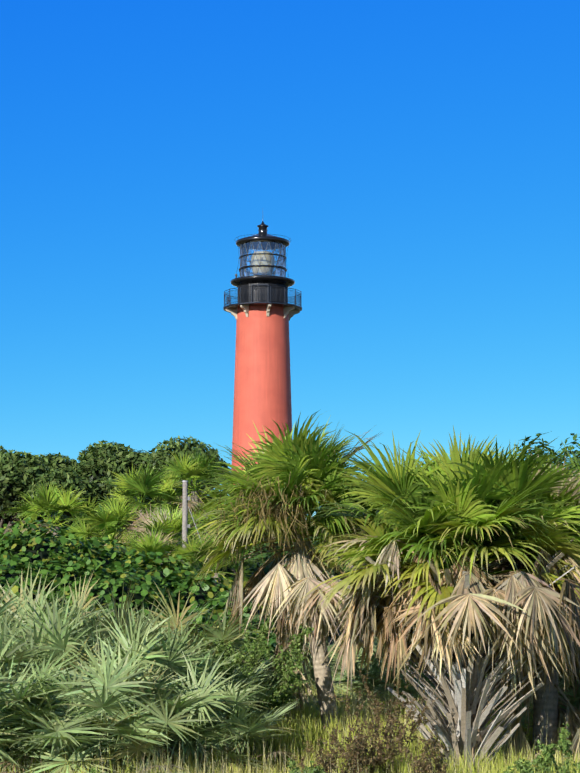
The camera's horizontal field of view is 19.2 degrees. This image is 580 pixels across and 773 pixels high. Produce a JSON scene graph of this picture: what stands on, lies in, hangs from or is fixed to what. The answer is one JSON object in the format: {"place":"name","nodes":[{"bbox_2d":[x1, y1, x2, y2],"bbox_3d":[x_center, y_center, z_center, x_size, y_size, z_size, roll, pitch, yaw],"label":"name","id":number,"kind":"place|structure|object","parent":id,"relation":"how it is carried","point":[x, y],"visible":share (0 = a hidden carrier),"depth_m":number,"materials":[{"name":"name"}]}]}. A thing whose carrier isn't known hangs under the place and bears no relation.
{"place":"outdoors","nodes":[
{"label":"outdoors","id":0,"kind":"place"},
{"bbox_2d":[0,629,579,772],"bbox_3d":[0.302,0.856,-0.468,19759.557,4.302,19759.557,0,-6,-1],"label":"ground","id":1,"kind":"structure","parent":0,"point":[283,766],"depth_m":26.00,"materials":[{"name":"green plant"}]},
{"bbox_2d":[0,445,99,539],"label":"oak tree","id":2,"kind":"object","parent":1,"relation":"on","point":[17,468],"depth_m":95.36,"materials":[{"name":"green plant"}]},
{"bbox_2d":[1,453,105,535],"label":"oak tree","id":3,"kind":"object","parent":1,"relation":"on","point":[6,520],"depth_m":100.36,"materials":[{"name":"green plant"}]},
{"bbox_2d":[0,477,113,544],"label":"sabal palm","id":4,"kind":"object","parent":1,"relation":"on","point":[51,500],"depth_m":55.10,"materials":[{"name":"green plant"}]},
{"bbox_2d":[57,496,173,559],"bbox_3d":[-5.342,5.748,52.186,3.808,5.009,4.081,0,-6,-1],"label":"sabal palm","id":5,"kind":"object","parent":1,"relation":"on","point":[108,520],"visible":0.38,"depth_m":52.23,"materials":[{"name":"green plant"}]},
{"bbox_2d":[17,435,232,544],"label":"oak tree","id":6,"kind":"object","parent":1,"relation":"on","point":[98,461],"depth_m":95.73,"materials":[{"name":"green plant"}]},
{"bbox_2d":[87,460,197,564],"bbox_3d":[-5.213,5.871,61.221,4.225,6.500,4.384,0,-6,-1],"label":"sabal palm","id":7,"kind":"object","parent":1,"relation":"on","point":[139,484],"depth_m":61.08,"materials":[{"name":"green plant"}]},
{"bbox_2d":[108,522,196,571],"bbox_3d":[-3.872,5.866,48.356,3.049,4.106,3.103,0,-6,-1],"label":"sabal palm","id":8,"kind":"object","parent":1,"relation":"on","point":[151,542],"visible":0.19,"depth_m":48.30,"materials":[{"name":"green plant"}]},
{"bbox_2d":[0,517,310,669],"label":"sea grape bush","id":9,"kind":"object","parent":1,"relation":"on","point":[67,564],"visible":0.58,"depth_m":42.52,"materials":[{"name":"green plant"}]},
{"bbox_2d":[117,504,219,570],"bbox_3d":[-3.560,5.862,51.416,3.500,4.875,3.209,0,-6,-1],"label":"sabal palm","id":10,"kind":"object","parent":1,"relation":"on","point":[168,523],"depth_m":51.30,"materials":[{"name":"green plant"}]},
{"bbox_2d":[155,445,230,540],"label":"sabal palm","id":11,"kind":"object","parent":1,"relation":"on","point":[196,468],"depth_m":67.30,"materials":[{"name":"green plant"}]},
{"bbox_2d":[182,480,215,580],"bbox_3d":[-2.020,5.233,47.630,0.234,5.432,4.089,4,-7,-30],"label":"post","id":12,"kind":"object","parent":1,"relation":"on","point":[185,507],"visible":0.46,"depth_m":49.43,"materials":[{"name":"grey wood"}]},
{"bbox_2d":[166,530,259,588],"bbox_3d":[-2.136,5.954,48.340,2.985,4.047,3.290,0,-6,-1],"label":"sabal palm","id":13,"kind":"object","parent":1,"relation":"on","point":[190,552],"depth_m":48.10,"materials":[{"name":"green plant"}]},
{"bbox_2d":[34,515,392,544],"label":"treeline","id":14,"kind":"object","parent":1,"relation":"on","point":[181,540],"visible":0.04,"depth_m":180.68,"materials":[{"name":"plant"}]},
{"bbox_2d":[177,495,271,567],"bbox_3d":[-2.170,6.020,56.313,3.549,5.360,3.606,0,-6,-1],"label":"sabal palm","id":15,"kind":"object","parent":1,"relation":"on","point":[207,518],"visible":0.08,"depth_m":56.09,"materials":[{"name":"green plant"}]},
{"bbox_2d":[223,221,301,531],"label":"lighthouse","id":16,"kind":"object","parent":1,"relation":"on","point":[262,311],"visible":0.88,"depth_m":144.28,"materials":[{"name":"red paint"}]},
{"bbox_2d":[187,411,381,735],"bbox_3d":[0.280,3.255,29.383,4.264,5.608,4.227,0,-6,-1],"label":"sabal palm","id":17,"kind":"object","parent":1,"relation":"on","point":[280,486],"depth_m":28.85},
{"bbox_2d":[202,527,375,645],"bbox_3d":[2.365,5.891,53.189,17.252,4.971,10.925,-4,-8,35],"label":"hedge shrub","id":18,"kind":"object","parent":1,"relation":"on","point":[252,565],"visible":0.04,"depth_m":51.66,"materials":[{"name":"green plant"}]},
{"bbox_2d":[0,567,579,772],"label":"saw palmetto plants","id":19,"kind":"object","parent":1,"relation":"on","point":[74,676],"visible":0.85,"depth_m":24.40,"materials":[{"name":"green plant"}]},
{"bbox_2d":[90,611,579,772],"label":"weed shrub","id":20,"kind":"object","parent":1,"relation":"on","point":[547,751],"depth_m":23.81,"materials":[{"name":"green plant"}]},
{"bbox_2d":[283,426,579,772],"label":"sabal palm","id":21,"kind":"object","parent":1,"relation":"on","point":[455,513],"depth_m":24.73,"materials":[{"name":"green plant"}]},
{"bbox_2d":[436,441,579,768],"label":"sabal palm","id":22,"kind":"object","parent":1,"relation":"on","point":[566,716],"depth_m":26.67,"materials":[{"name":"green plant"}]},
{"bbox_2d":[515,433,579,477],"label":"tree","id":23,"kind":"object","parent":1,"relation":"on","point":[538,448],"visible":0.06,"depth_m":61.66,"materials":[{"name":"green plant"}]},
{"bbox_2d":[533,440,579,708],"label":"sabal palm","id":24,"kind":"object","parent":1,"relation":"on","point":[578,669],"visible":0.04,"depth_m":28.64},
{"bbox_2d":[0,0,579,515],"label":"sky","id":25,"kind":"structure","parent":0,"point":[418,161],"materials":[{"name":"blue"}]}
]}

